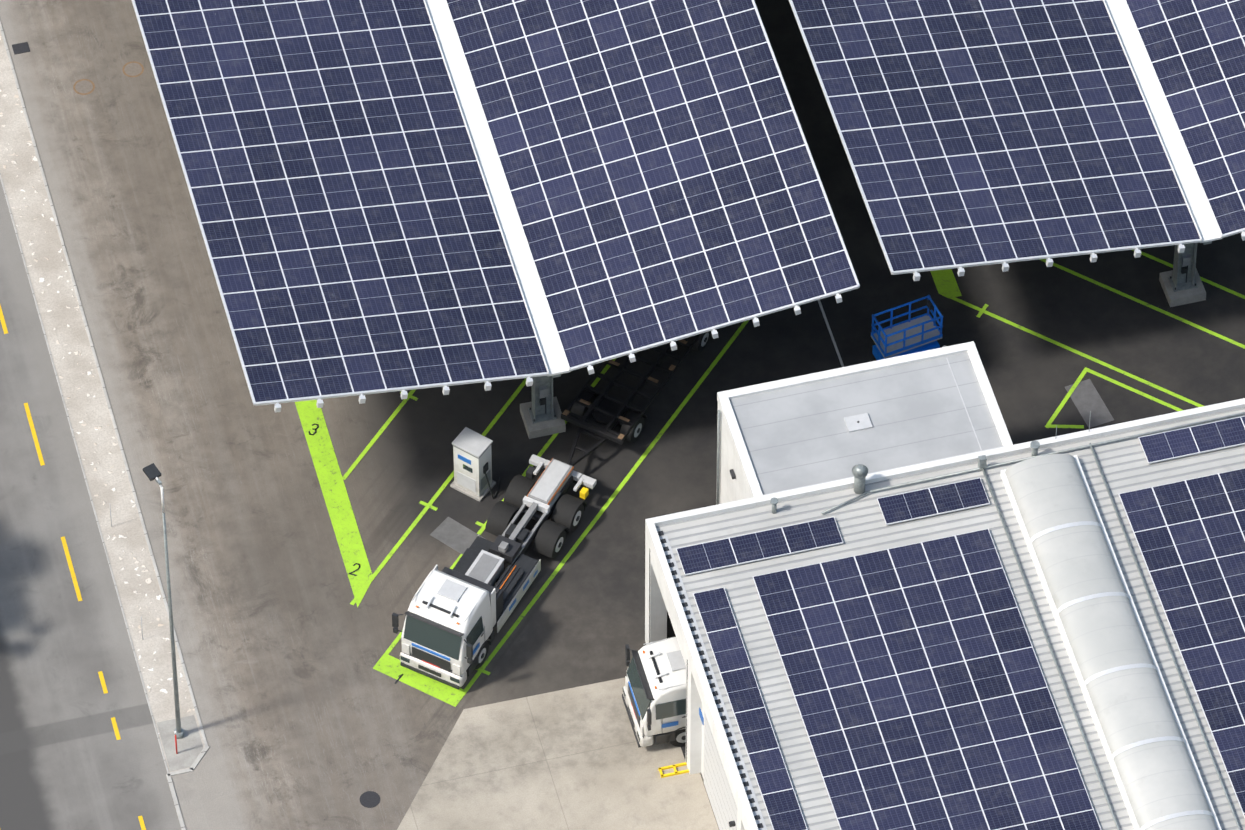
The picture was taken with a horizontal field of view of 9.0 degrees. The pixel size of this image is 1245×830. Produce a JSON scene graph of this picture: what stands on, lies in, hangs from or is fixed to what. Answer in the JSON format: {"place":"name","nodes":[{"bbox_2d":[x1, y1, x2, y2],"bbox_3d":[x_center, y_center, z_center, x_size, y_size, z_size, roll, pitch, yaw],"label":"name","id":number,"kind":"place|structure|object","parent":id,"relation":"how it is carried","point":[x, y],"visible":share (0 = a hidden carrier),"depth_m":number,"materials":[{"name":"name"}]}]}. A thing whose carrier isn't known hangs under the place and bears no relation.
{"place":"outdoors","nodes":[
{"label":"outdoors","id":0,"kind":"place"},
{"bbox_2d":[0,180,180,829],"bbox_3d":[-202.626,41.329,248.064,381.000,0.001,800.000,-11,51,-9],"label":"road","id":1,"kind":"structure","parent":0,"point":[69,760],"depth_m":276.13,"materials":[{"name":"grey asphalt"}]},
{"bbox_2d":[0,305,145,829],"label":"road markings","id":2,"kind":"object","parent":1,"relation":"on","point":[71,569],"visible":1,"depth_m":278.54,"materials":[{"name":"yellow paint"}]},
{"bbox_2d":[0,0,1244,829],"bbox_3d":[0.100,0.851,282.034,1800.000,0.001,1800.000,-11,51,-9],"label":"ground","id":3,"kind":"structure","parent":0,"point":[309,717],"depth_m":282.37,"materials":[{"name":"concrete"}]},
{"bbox_2d":[0,31,204,771],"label":"gravel strip","id":4,"kind":"object","parent":3,"relation":"on","point":[132,567],"visible":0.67,"depth_m":282.27,"materials":[{"name":"concrete"}]},
{"bbox_2d":[110,507,177,753],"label":"marker posts","id":5,"kind":"object","parent":4,"relation":"on","point":[142,639],"visible":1,"depth_m":272.86,"materials":[{"name":"white"}]},
{"bbox_2d":[143,463,183,738],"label":"light mast","id":6,"kind":"object","parent":4,"relation":"on","point":[151,471],"visible":0.98,"depth_m":267.87,"materials":[{"name":"grey metal"}]},
{"bbox_2d":[0,21,209,829],"bbox_3d":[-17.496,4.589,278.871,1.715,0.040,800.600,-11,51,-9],"label":"kerbs","id":7,"kind":"structure","parent":3,"relation":"on","point":[190,769],"depth_m":281.17,"materials":[{"name":"grey concrete"}]},
{"bbox_2d":[12,42,379,807],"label":"covers","id":8,"kind":"object","parent":3,"relation":"on","point":[86,88],"visible":1,"depth_m":293.06,"materials":[{"name":"metal"}]},
{"bbox_2d":[450,427,500,501],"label":"charger","id":9,"kind":"object","parent":3,"relation":"on","point":[472,454],"visible":1,"depth_m":279.27,"materials":[{"name":"metal"}]},
{"bbox_2d":[392,454,596,689],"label":"truck","id":10,"kind":"object","parent":3,"relation":"on","point":[480,563],"visible":0.96,"depth_m":276.81,"materials":[{"name":"metal"}]},
{"bbox_2d":[400,569,492,686],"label":"truck cab","id":11,"kind":"object","parent":10,"relation":"attached to","point":[468,600],"visible":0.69,"depth_m":273.35,"materials":[{"name":"white metal"}]},
{"bbox_2d":[132,0,859,438],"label":"carport","id":12,"kind":"object","parent":3,"relation":"on","point":[540,412],"visible":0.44,"depth_m":281.26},
{"bbox_2d":[134,0,857,402],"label":"solar panels","id":13,"kind":"object","parent":12,"relation":"attached to","point":[664,184],"visible":0.92,"depth_m":281.51,"materials":[{"name":"blue glass"}]},
{"bbox_2d":[397,678,718,829],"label":"concrete apron","id":14,"kind":"object","parent":3,"relation":"on","point":[576,758],"visible":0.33,"depth_m":272.32,"materials":[{"name":"beige concrete"}]},
{"bbox_2d":[622,638,685,747],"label":"truck","id":15,"kind":"object","parent":14,"relation":"on","point":[640,686],"visible":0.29,"depth_m":271.75,"materials":[{"name":"metal"}]},
{"bbox_2d":[623,637,685,746],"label":"truck cab","id":16,"kind":"object","parent":15,"relation":"attached to","point":[671,677],"visible":0.5,"depth_m":271.61,"materials":[{"name":"white metal"}]},
{"bbox_2d":[561,331,710,465],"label":"trailer","id":17,"kind":"object","parent":3,"relation":"on","point":[600,417],"visible":0.62,"depth_m":281.72,"materials":[{"name":"metal"}]},
{"bbox_2d":[308,300,1113,683],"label":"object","id":18,"kind":"object","parent":3,"relation":"on","point":[460,538],"visible":0.83,"depth_m":282.63,"materials":[{"name":"metal"}]},
{"bbox_2d":[295,249,1244,706],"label":"parking markings","id":19,"kind":"object","parent":3,"relation":"on","point":[333,489],"visible":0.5,"depth_m":281.08,"materials":[{"name":"paint"}]},
{"bbox_2d":[716,341,1012,503],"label":"annex","id":20,"kind":"object","parent":3,"relation":"on","point":[781,435],"visible":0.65,"depth_m":274.60,"materials":[{"name":"white paint"}]},
{"bbox_2d":[716,410,735,504],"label":"downpipe","id":21,"kind":"object","parent":20,"relation":"attached to","point":[732,473],"visible":0.78,"depth_m":276.76,"materials":[{"name":"grey metal"}]},
{"bbox_2d":[871,295,942,359],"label":"scissor lift","id":22,"kind":"object","parent":3,"relation":"on","point":[919,333],"visible":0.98,"depth_m":283.46,"materials":[{"name":"metal"}]},
{"bbox_2d":[645,398,1244,829],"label":"hall","id":23,"kind":"structure","parent":3,"relation":"on","point":[715,754],"depth_m":269.92,"materials":[{"name":"white paint"}]},
{"bbox_2d":[676,416,1244,829],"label":"solar panels","id":24,"kind":"object","parent":23,"relation":"on","point":[919,688],"visible":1,"depth_m":267.28,"materials":[{"name":"blue glass"}]},
{"bbox_2d":[770,411,1244,829],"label":"roof services","id":25,"kind":"object","parent":23,"relation":"on","point":[860,472],"visible":0.98,"depth_m":271.18,"materials":[{"name":"grey metal"}]},
{"bbox_2d":[1000,454,1221,829],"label":"rooflight","id":26,"kind":"object","parent":23,"relation":"on","point":[1145,745],"visible":1,"depth_m":266.93,"materials":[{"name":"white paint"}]},
{"bbox_2d":[789,0,1244,306],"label":"carport","id":27,"kind":"object","parent":3,"relation":"on","point":[1181,283],"visible":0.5,"depth_m":284.39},
{"bbox_2d":[791,0,1244,271],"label":"solar panels","id":28,"kind":"object","parent":27,"relation":"attached to","point":[976,131],"visible":0.9,"depth_m":283.46,"materials":[{"name":"blue glass"}]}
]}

